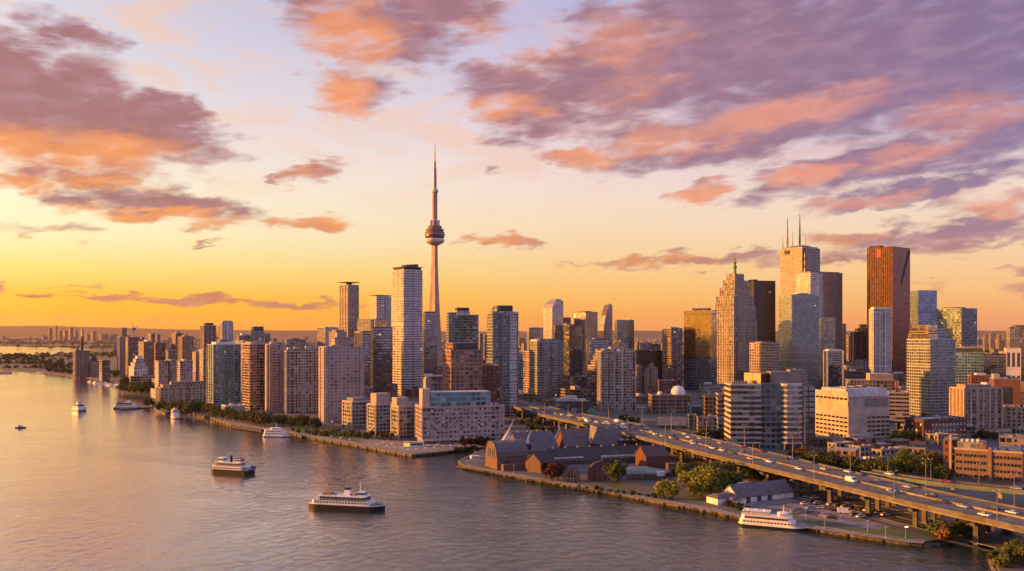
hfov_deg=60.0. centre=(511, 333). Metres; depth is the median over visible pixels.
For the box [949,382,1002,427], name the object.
apartment block
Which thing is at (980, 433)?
tree
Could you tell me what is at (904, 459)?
tree
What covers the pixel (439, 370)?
apartment block
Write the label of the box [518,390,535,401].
office block
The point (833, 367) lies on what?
office tower
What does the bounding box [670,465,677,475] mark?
tree
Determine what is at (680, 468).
tree
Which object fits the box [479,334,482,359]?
office tower
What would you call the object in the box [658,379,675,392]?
office block
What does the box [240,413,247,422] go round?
tree
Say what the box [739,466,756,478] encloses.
tree
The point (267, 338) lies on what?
apartment tower
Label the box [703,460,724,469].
tree
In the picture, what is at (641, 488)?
lawn
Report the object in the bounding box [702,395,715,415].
office block
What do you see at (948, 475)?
tree
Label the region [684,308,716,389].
office tower
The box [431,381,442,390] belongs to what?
office block
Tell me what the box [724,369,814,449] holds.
office block
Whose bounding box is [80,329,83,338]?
distant tower
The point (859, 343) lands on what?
office tower
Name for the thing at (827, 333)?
office tower
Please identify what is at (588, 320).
office tower
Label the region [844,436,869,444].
shop block
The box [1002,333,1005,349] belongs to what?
distant tower
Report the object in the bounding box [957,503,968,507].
car
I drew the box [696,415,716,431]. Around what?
shop block
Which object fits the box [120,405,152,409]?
dock
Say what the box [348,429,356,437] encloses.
tree
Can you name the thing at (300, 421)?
tree
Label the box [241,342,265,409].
apartment tower
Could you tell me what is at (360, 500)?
ferry
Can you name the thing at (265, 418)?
tree
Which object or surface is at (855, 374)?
office block
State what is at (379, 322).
office tower
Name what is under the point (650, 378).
apartment block
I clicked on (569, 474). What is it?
arched window
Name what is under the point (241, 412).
tree
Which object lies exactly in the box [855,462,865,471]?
tree
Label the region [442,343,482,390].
office tower
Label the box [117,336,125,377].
apartment tower
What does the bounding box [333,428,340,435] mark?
tree
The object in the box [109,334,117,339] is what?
distant tower
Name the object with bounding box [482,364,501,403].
office block
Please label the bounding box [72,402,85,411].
ferry
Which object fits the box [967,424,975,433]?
shop block
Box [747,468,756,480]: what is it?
tree
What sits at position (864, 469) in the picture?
tree
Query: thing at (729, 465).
tree
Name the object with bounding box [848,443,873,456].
shop block
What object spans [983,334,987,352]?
distant tower
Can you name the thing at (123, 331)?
office tower
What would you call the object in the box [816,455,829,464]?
tree
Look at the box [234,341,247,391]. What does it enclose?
office block
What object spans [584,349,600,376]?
apartment tower
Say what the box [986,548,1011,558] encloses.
shrub
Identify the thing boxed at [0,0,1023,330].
sky
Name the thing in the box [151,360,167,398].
apartment block
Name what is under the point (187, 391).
apartment block
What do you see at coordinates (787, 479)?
tree
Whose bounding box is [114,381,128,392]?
tree
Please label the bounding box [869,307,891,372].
apartment tower
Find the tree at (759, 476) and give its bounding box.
[754,471,762,480]
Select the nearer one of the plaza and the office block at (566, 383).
the plaza
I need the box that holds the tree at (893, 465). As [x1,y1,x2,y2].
[881,460,900,473]
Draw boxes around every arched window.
[565,470,574,481]
[595,464,609,480]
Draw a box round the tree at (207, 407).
[205,403,212,416]
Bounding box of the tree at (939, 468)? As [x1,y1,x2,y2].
[934,464,947,474]
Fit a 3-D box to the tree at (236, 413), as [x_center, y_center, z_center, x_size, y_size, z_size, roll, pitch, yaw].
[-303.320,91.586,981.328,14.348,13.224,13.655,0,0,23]
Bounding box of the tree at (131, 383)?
[128,381,140,391]
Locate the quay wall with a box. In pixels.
[165,412,924,545]
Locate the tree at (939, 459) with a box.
[919,450,942,469]
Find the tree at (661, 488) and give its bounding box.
[653,478,669,498]
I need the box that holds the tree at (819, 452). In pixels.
[809,447,832,462]
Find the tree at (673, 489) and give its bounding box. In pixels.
[667,480,680,499]
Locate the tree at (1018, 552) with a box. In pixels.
[1011,543,1023,564]
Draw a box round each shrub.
[312,429,319,434]
[321,430,328,435]
[529,421,538,428]
[724,500,731,506]
[736,502,743,509]
[926,519,948,536]
[934,525,952,540]
[946,525,959,538]
[953,519,972,537]
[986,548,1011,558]
[992,550,1015,567]
[995,544,1015,560]
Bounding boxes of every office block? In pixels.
[147,333,155,342]
[155,334,160,342]
[165,349,176,359]
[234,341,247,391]
[236,334,250,341]
[285,338,305,348]
[304,346,318,348]
[364,387,372,399]
[393,383,397,396]
[421,374,442,387]
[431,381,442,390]
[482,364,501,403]
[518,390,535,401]
[542,397,557,405]
[563,379,569,388]
[570,375,586,388]
[587,372,596,406]
[615,340,630,348]
[635,350,661,378]
[637,341,650,349]
[647,386,690,413]
[650,343,660,349]
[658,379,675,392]
[688,414,696,430]
[699,382,723,389]
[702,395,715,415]
[716,388,723,415]
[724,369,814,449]
[815,385,889,438]
[819,379,822,388]
[845,373,898,389]
[846,336,850,360]
[847,369,867,378]
[850,359,866,370]
[891,372,906,385]
[967,373,990,383]
[983,352,1005,376]
[989,373,1023,412]
[999,433,1023,448]
[1004,347,1020,380]
[1004,404,1023,426]
[1020,347,1023,380]
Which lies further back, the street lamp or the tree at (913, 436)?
the tree at (913, 436)
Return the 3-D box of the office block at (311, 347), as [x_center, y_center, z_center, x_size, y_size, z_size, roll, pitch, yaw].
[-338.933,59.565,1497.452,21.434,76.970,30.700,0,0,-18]
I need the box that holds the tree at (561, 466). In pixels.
[554,461,567,479]
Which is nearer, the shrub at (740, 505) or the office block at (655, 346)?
the shrub at (740, 505)
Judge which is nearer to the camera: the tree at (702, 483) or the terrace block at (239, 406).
the tree at (702, 483)
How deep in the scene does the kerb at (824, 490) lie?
518.94 m
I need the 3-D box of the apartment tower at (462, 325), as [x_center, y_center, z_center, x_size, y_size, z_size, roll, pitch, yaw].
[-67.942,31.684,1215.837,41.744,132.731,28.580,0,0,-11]
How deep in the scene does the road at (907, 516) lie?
511.73 m
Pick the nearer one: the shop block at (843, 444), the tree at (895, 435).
the shop block at (843, 444)
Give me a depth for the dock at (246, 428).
917.26 m
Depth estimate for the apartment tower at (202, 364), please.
1387.97 m
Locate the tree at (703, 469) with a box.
[694,464,715,489]
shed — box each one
[657,416,686,428]
[706,479,794,504]
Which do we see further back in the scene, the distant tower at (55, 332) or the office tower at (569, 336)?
the distant tower at (55, 332)
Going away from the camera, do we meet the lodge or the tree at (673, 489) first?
the tree at (673, 489)
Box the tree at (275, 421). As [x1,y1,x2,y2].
[272,414,280,424]
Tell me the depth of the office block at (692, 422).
889.65 m
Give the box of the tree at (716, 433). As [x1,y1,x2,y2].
[710,428,720,439]
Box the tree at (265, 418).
[255,411,273,425]
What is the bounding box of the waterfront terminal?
[415,388,504,443]
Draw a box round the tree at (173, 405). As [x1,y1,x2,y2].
[170,398,177,408]
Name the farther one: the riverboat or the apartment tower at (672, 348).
the apartment tower at (672, 348)
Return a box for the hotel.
[749,341,778,371]
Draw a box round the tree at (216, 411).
[213,406,220,418]
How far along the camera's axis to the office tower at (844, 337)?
1999.03 m
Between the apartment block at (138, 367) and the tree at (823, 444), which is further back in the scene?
the apartment block at (138, 367)
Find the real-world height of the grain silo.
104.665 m
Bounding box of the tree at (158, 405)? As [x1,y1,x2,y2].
[154,399,165,411]
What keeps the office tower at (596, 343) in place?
on the ground at (644, 415)
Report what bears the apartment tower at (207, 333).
on the ground at (644, 415)
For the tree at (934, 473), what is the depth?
585.67 m
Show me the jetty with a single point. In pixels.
(6, 372)
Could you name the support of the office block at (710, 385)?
on the ground at (644, 415)
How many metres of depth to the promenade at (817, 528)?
499.90 m
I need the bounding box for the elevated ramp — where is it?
[860,469,1023,502]
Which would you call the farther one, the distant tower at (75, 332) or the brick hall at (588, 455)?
the distant tower at (75, 332)
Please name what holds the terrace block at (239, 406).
on the ground at (644, 415)
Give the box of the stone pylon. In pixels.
[423,377,430,390]
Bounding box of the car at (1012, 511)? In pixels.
[1005,510,1017,513]
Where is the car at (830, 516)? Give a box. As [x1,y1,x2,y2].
[826,515,837,518]
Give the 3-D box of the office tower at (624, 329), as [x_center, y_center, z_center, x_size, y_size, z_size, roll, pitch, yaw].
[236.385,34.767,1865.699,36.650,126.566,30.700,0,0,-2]
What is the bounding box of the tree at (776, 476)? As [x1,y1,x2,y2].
[771,474,782,479]
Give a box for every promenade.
[216,417,410,454]
[464,465,923,542]
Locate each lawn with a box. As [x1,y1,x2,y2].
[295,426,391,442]
[532,476,714,505]
[801,517,915,538]
[923,530,954,540]
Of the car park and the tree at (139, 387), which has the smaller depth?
the car park
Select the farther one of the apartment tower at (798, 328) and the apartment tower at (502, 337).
the apartment tower at (798, 328)
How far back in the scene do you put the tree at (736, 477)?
541.32 m
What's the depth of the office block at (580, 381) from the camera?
1260.53 m
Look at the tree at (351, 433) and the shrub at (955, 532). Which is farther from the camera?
the tree at (351, 433)
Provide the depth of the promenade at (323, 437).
814.79 m
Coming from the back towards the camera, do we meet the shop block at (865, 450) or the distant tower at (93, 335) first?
the distant tower at (93, 335)
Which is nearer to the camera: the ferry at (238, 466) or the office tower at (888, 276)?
the ferry at (238, 466)
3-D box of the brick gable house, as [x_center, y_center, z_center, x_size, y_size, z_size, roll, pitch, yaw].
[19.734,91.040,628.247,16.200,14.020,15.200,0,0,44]
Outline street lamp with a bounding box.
[1010,473,1017,505]
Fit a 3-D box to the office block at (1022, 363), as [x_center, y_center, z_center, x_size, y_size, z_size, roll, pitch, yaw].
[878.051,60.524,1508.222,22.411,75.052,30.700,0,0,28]
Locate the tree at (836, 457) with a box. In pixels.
[826,450,846,468]
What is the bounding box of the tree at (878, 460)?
[868,455,884,470]
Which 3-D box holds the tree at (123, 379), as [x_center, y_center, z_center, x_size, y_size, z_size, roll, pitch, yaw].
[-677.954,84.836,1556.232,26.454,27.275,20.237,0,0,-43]
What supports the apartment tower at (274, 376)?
on the ground at (644, 415)
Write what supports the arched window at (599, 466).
in the brick pavilion at (596, 471)
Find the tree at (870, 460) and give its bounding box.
[866,457,878,470]
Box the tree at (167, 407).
[164,399,172,412]
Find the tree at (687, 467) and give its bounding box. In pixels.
[683,464,691,471]
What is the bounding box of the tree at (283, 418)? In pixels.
[275,414,287,425]
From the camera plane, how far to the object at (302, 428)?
846.69 m
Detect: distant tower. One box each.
[48,328,51,340]
[55,325,56,339]
[63,331,67,339]
[69,327,72,339]
[74,329,77,336]
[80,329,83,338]
[91,331,95,339]
[99,334,108,339]
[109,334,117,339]
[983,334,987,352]
[989,333,995,348]
[997,333,1001,350]
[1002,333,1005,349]
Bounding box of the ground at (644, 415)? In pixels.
[0,337,1023,544]
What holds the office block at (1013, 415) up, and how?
on the ground at (644, 415)
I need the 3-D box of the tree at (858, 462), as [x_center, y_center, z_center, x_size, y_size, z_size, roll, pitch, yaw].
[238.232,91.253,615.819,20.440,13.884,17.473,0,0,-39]
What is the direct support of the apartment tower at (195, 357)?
on the ground at (644, 415)
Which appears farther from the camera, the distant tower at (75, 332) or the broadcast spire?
the distant tower at (75, 332)
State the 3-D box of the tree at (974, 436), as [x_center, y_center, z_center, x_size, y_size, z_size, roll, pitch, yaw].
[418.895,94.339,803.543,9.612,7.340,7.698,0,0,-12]
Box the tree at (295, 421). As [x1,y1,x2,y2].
[289,413,305,427]
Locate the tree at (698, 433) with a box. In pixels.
[695,427,703,435]
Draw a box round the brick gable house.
[524,451,554,472]
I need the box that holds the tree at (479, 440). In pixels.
[475,435,482,446]
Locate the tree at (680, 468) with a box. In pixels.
[676,465,683,474]
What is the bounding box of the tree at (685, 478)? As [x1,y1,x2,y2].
[676,470,701,496]
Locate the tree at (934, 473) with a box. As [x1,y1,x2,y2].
[931,467,942,479]
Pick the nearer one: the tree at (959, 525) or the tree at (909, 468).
the tree at (959, 525)
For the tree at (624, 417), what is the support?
on the ground at (644, 415)
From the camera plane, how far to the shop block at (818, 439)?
762.03 m
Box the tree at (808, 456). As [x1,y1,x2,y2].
[802,450,821,462]
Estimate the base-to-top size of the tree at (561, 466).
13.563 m
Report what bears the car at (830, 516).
on the car park
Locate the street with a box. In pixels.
[859,445,993,457]
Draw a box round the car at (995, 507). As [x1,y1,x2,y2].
[987,505,1000,509]
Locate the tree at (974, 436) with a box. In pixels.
[970,434,978,438]
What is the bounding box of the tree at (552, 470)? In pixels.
[542,463,562,480]
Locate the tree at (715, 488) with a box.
[703,469,723,493]
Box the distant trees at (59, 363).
[0,351,116,368]
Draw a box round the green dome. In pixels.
[587,407,595,415]
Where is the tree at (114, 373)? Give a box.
[111,369,118,376]
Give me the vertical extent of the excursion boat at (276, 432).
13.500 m
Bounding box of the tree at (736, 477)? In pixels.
[727,471,742,483]
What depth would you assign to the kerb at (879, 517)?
458.48 m
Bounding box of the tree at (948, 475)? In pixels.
[937,466,954,479]
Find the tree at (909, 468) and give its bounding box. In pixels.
[898,460,913,472]
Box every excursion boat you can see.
[171,408,179,418]
[263,427,289,437]
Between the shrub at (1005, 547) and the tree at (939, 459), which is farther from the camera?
the tree at (939, 459)
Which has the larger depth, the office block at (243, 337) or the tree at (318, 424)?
the office block at (243, 337)
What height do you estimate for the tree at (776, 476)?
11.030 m
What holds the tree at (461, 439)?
on the plaza
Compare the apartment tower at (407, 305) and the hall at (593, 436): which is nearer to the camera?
the hall at (593, 436)
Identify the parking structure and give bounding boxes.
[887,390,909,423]
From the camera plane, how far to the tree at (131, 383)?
1435.49 m
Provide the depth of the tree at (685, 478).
528.48 m
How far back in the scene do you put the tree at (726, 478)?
531.05 m
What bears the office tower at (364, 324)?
on the ground at (644, 415)
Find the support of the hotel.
on the ground at (644, 415)
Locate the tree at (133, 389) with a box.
[128,383,141,392]
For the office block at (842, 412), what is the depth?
826.39 m
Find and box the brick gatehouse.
[562,467,579,482]
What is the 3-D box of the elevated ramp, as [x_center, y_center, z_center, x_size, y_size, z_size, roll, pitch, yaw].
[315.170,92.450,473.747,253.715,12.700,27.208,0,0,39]
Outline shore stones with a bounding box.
[0,369,997,570]
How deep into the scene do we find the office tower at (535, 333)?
2152.94 m
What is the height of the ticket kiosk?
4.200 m
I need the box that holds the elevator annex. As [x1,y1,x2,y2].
[89,357,98,376]
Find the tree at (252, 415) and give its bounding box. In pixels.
[248,410,258,424]
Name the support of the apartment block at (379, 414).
on the ground at (644, 415)
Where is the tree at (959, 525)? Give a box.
[951,520,964,536]
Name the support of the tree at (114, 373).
on the ground at (644, 415)
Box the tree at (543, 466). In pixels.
[540,462,548,479]
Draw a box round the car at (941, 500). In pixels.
[935,498,947,502]
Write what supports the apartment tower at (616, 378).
on the ground at (644, 415)
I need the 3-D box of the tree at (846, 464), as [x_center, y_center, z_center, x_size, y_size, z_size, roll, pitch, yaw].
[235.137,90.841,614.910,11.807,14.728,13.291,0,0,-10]
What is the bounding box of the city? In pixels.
[0,336,1003,361]
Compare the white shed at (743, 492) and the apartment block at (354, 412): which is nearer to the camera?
the white shed at (743, 492)
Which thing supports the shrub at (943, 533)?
on the lawn at (925, 538)
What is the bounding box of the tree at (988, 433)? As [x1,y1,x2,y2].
[985,430,991,438]
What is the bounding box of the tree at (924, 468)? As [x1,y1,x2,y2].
[910,454,930,474]
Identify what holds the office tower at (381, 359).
on the ground at (644, 415)
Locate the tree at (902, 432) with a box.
[898,429,905,438]
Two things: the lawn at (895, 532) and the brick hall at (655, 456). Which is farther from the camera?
the brick hall at (655, 456)
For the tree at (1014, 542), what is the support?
on the bank
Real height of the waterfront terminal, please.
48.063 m
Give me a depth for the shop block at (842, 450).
677.15 m
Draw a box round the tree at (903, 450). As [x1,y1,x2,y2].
[893,447,911,457]
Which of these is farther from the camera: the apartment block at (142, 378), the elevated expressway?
the apartment block at (142, 378)
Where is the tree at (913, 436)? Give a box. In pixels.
[907,430,916,442]
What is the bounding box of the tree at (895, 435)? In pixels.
[889,431,900,437]
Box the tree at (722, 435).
[718,431,725,440]
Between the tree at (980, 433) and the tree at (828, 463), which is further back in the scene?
the tree at (980, 433)
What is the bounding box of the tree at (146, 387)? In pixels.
[142,381,154,393]
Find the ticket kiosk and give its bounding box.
[403,441,423,446]
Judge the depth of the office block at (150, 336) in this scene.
2706.13 m
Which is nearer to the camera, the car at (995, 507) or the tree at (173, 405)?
the car at (995, 507)
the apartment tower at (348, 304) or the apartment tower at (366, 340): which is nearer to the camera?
the apartment tower at (366, 340)
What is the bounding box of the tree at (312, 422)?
[308,417,322,427]
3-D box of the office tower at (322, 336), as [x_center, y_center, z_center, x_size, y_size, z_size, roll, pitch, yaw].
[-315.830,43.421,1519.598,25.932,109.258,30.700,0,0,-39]
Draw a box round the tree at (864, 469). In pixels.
[861,458,873,470]
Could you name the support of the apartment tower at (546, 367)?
on the ground at (644, 415)
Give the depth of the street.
744.76 m
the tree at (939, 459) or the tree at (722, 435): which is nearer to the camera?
the tree at (939, 459)
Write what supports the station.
on the ground at (644, 415)
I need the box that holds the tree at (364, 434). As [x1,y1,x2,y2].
[361,431,368,438]
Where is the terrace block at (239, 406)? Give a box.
[221,403,244,410]
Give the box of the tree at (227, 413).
[223,408,235,420]
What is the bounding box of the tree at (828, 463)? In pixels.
[823,456,838,467]
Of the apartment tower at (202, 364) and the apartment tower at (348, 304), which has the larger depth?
the apartment tower at (348, 304)
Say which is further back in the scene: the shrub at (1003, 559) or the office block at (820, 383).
the office block at (820, 383)
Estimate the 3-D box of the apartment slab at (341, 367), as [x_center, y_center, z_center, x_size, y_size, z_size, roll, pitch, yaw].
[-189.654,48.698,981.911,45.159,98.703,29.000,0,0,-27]
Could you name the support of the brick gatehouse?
on the ground at (644, 415)
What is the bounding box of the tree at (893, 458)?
[889,454,900,462]
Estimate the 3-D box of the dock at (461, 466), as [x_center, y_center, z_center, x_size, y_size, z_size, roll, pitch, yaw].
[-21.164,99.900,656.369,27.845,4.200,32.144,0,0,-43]
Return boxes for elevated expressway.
[512,399,1023,546]
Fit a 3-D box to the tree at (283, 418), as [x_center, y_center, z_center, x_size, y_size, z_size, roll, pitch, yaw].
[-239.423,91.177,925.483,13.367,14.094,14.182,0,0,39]
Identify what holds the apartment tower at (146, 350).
on the ground at (644, 415)
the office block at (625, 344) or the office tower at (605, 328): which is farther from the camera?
the office tower at (605, 328)
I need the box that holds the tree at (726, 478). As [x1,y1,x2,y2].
[703,466,732,492]
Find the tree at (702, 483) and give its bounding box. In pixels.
[688,470,717,497]
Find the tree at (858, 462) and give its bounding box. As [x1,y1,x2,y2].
[841,457,864,471]
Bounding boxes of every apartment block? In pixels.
[128,356,147,377]
[129,373,154,382]
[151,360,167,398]
[156,381,206,404]
[167,359,176,383]
[177,359,192,380]
[342,397,370,428]
[367,392,391,433]
[391,397,414,438]
[405,386,418,396]
[422,366,442,374]
[561,386,586,399]
[636,365,644,392]
[636,393,646,403]
[644,363,657,393]
[699,388,716,398]
[737,368,748,381]
[844,365,860,380]
[899,386,906,390]
[900,379,906,387]
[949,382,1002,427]
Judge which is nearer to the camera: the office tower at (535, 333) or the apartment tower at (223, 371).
the apartment tower at (223, 371)
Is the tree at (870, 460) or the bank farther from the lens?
the tree at (870, 460)
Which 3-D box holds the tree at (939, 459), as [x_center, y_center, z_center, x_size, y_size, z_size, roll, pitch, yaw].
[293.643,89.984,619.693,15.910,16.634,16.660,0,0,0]
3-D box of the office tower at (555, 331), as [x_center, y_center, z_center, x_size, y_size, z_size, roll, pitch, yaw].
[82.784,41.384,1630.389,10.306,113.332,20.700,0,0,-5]
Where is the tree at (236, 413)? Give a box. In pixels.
[231,410,242,420]
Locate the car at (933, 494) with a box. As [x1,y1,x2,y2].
[926,492,937,496]
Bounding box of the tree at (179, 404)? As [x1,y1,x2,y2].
[175,400,185,413]
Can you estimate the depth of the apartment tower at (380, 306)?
1609.63 m
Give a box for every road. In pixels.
[508,417,1023,560]
[518,412,1023,547]
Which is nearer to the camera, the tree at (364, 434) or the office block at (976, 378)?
the tree at (364, 434)
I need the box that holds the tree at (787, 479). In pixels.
[777,475,791,482]
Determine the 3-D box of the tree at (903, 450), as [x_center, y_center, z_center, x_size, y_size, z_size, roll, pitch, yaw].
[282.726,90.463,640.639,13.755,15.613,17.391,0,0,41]
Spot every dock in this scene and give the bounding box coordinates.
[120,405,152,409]
[231,425,261,432]
[455,464,483,472]
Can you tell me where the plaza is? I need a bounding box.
[350,437,482,454]
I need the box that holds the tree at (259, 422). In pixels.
[255,413,267,425]
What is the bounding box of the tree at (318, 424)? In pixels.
[316,421,321,428]
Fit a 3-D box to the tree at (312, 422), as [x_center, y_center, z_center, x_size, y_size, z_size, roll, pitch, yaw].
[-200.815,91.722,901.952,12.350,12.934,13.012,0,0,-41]
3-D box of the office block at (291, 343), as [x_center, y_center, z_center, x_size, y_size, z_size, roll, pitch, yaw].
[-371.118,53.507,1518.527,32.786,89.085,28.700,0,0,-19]
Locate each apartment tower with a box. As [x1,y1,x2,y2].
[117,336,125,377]
[125,337,144,376]
[138,340,153,375]
[154,342,165,375]
[171,332,183,360]
[178,335,193,360]
[192,352,198,380]
[199,348,206,386]
[200,323,215,348]
[207,339,240,406]
[220,321,232,341]
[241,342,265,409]
[251,327,264,342]
[265,333,269,343]
[265,342,286,411]
[338,282,359,336]
[360,331,370,386]
[369,295,391,326]
[391,264,422,395]
[446,308,478,348]
[487,305,518,416]
[518,359,522,390]
[523,351,529,392]
[529,339,562,400]
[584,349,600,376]
[597,347,635,409]
[662,327,682,385]
[778,293,819,389]
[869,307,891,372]
[906,325,956,416]
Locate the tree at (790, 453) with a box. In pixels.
[787,450,797,456]
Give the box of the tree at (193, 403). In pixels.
[184,398,205,415]
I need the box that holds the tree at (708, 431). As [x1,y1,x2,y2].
[699,426,711,436]
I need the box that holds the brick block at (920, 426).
[904,415,966,440]
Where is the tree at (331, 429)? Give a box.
[328,427,335,433]
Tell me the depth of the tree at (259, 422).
933.17 m
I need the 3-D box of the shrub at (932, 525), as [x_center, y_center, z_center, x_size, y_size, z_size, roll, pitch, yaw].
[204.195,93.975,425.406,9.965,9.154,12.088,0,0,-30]
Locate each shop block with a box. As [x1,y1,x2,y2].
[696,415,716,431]
[716,416,723,432]
[815,436,836,446]
[827,441,853,451]
[828,446,859,457]
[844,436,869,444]
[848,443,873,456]
[857,456,877,462]
[871,442,891,448]
[871,446,900,461]
[884,438,909,446]
[894,445,926,451]
[896,424,904,430]
[925,432,950,446]
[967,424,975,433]
[983,430,1009,438]
[1011,427,1023,434]
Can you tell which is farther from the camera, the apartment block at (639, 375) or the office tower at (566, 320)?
the office tower at (566, 320)
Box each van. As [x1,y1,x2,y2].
[837,507,851,513]
[845,476,856,481]
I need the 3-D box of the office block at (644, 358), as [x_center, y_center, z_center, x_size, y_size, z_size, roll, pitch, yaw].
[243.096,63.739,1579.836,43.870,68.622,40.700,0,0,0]
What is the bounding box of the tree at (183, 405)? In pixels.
[181,404,189,414]
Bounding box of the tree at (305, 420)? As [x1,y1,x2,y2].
[301,415,310,428]
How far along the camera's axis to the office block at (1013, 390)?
1084.31 m
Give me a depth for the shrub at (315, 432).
850.12 m
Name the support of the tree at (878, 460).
on the ground at (644, 415)
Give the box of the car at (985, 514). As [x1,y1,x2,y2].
[977,512,990,516]
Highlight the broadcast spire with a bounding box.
[425,146,444,365]
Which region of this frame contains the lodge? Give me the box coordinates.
[666,462,677,475]
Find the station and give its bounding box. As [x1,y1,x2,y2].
[551,395,592,411]
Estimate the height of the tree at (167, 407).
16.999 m
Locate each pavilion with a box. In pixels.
[502,420,530,442]
[588,460,614,480]
[619,466,669,479]
[687,401,702,415]
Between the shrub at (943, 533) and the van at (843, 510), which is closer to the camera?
the shrub at (943, 533)
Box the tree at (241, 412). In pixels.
[237,410,247,421]
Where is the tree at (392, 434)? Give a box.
[387,431,394,437]
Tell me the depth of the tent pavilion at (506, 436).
710.39 m
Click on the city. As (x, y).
(522, 344)
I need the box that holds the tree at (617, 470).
[603,459,628,484]
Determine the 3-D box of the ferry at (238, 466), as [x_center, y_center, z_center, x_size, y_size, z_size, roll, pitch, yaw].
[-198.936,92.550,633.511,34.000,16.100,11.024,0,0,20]
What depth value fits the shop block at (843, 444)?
722.69 m
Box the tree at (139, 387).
[136,385,144,392]
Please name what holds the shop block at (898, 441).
on the ground at (644, 415)
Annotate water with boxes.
[0,346,1023,570]
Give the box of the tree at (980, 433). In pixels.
[975,429,986,439]
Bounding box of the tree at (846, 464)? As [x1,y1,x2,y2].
[840,454,859,469]
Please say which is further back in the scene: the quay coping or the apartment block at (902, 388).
the apartment block at (902, 388)
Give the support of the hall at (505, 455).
on the ground at (644, 415)
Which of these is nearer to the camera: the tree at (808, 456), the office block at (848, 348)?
the tree at (808, 456)
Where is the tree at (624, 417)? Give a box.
[621,414,628,420]
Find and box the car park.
[734,494,909,529]
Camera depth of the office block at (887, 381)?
1115.03 m
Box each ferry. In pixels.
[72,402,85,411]
[112,400,139,408]
[211,451,255,474]
[308,479,384,511]
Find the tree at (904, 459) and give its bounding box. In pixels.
[895,452,918,474]
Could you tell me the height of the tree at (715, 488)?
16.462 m
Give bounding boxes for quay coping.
[165,411,924,541]
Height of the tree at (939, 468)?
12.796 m
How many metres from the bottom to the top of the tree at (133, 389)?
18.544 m
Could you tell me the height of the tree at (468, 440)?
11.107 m
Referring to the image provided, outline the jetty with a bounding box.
[0,371,12,373]
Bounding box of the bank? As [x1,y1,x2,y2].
[992,538,1023,570]
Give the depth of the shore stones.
421.84 m
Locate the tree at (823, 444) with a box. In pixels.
[820,440,826,448]
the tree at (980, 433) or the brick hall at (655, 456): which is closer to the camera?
the brick hall at (655, 456)
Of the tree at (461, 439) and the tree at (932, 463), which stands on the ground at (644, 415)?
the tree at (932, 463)
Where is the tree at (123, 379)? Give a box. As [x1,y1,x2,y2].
[118,374,129,383]
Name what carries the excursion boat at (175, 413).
on the water
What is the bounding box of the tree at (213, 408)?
[208,405,216,415]
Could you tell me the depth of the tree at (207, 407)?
1030.70 m
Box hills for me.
[0,326,1005,336]
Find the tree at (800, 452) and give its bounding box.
[795,446,811,458]
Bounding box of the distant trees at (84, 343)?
[0,341,313,349]
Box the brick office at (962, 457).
[943,434,1023,482]
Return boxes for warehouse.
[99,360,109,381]
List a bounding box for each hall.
[485,439,527,470]
[510,429,558,453]
[544,443,641,464]
[556,425,636,447]
[634,445,669,467]
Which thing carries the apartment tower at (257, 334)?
on the ground at (644, 415)
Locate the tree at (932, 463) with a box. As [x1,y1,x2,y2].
[918,453,937,474]
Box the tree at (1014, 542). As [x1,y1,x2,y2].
[1004,539,1023,549]
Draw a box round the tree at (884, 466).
[878,460,899,472]
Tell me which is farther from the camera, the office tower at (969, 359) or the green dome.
the office tower at (969, 359)
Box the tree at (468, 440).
[465,435,475,445]
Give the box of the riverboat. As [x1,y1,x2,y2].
[739,505,807,530]
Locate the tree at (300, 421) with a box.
[296,415,307,426]
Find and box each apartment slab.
[284,347,318,413]
[319,333,363,422]
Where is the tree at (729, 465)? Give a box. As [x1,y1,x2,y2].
[717,460,737,473]
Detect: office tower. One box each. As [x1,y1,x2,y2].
[120,328,126,336]
[216,326,219,341]
[317,327,338,346]
[329,330,346,345]
[354,332,360,345]
[357,319,374,331]
[370,327,392,398]
[374,318,387,326]
[422,311,436,374]
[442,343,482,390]
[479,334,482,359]
[483,335,486,359]
[527,327,542,350]
[543,299,562,338]
[553,325,556,338]
[557,324,582,379]
[563,317,570,323]
[574,311,597,368]
[585,338,608,363]
[599,304,611,346]
[615,320,633,350]
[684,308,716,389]
[715,259,756,383]
[748,279,774,342]
[780,214,819,294]
[796,251,842,349]
[819,317,834,378]
[823,349,843,386]
[842,324,845,364]
[851,324,866,359]
[867,245,909,372]
[910,290,936,324]
[936,307,976,347]
[956,346,982,385]
[1006,325,1023,347]
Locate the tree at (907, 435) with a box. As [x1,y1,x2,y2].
[904,431,910,438]
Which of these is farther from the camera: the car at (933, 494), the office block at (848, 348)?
the office block at (848, 348)
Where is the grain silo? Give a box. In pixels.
[72,336,89,376]
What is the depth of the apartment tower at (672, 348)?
1506.04 m
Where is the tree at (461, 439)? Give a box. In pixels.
[458,435,464,443]

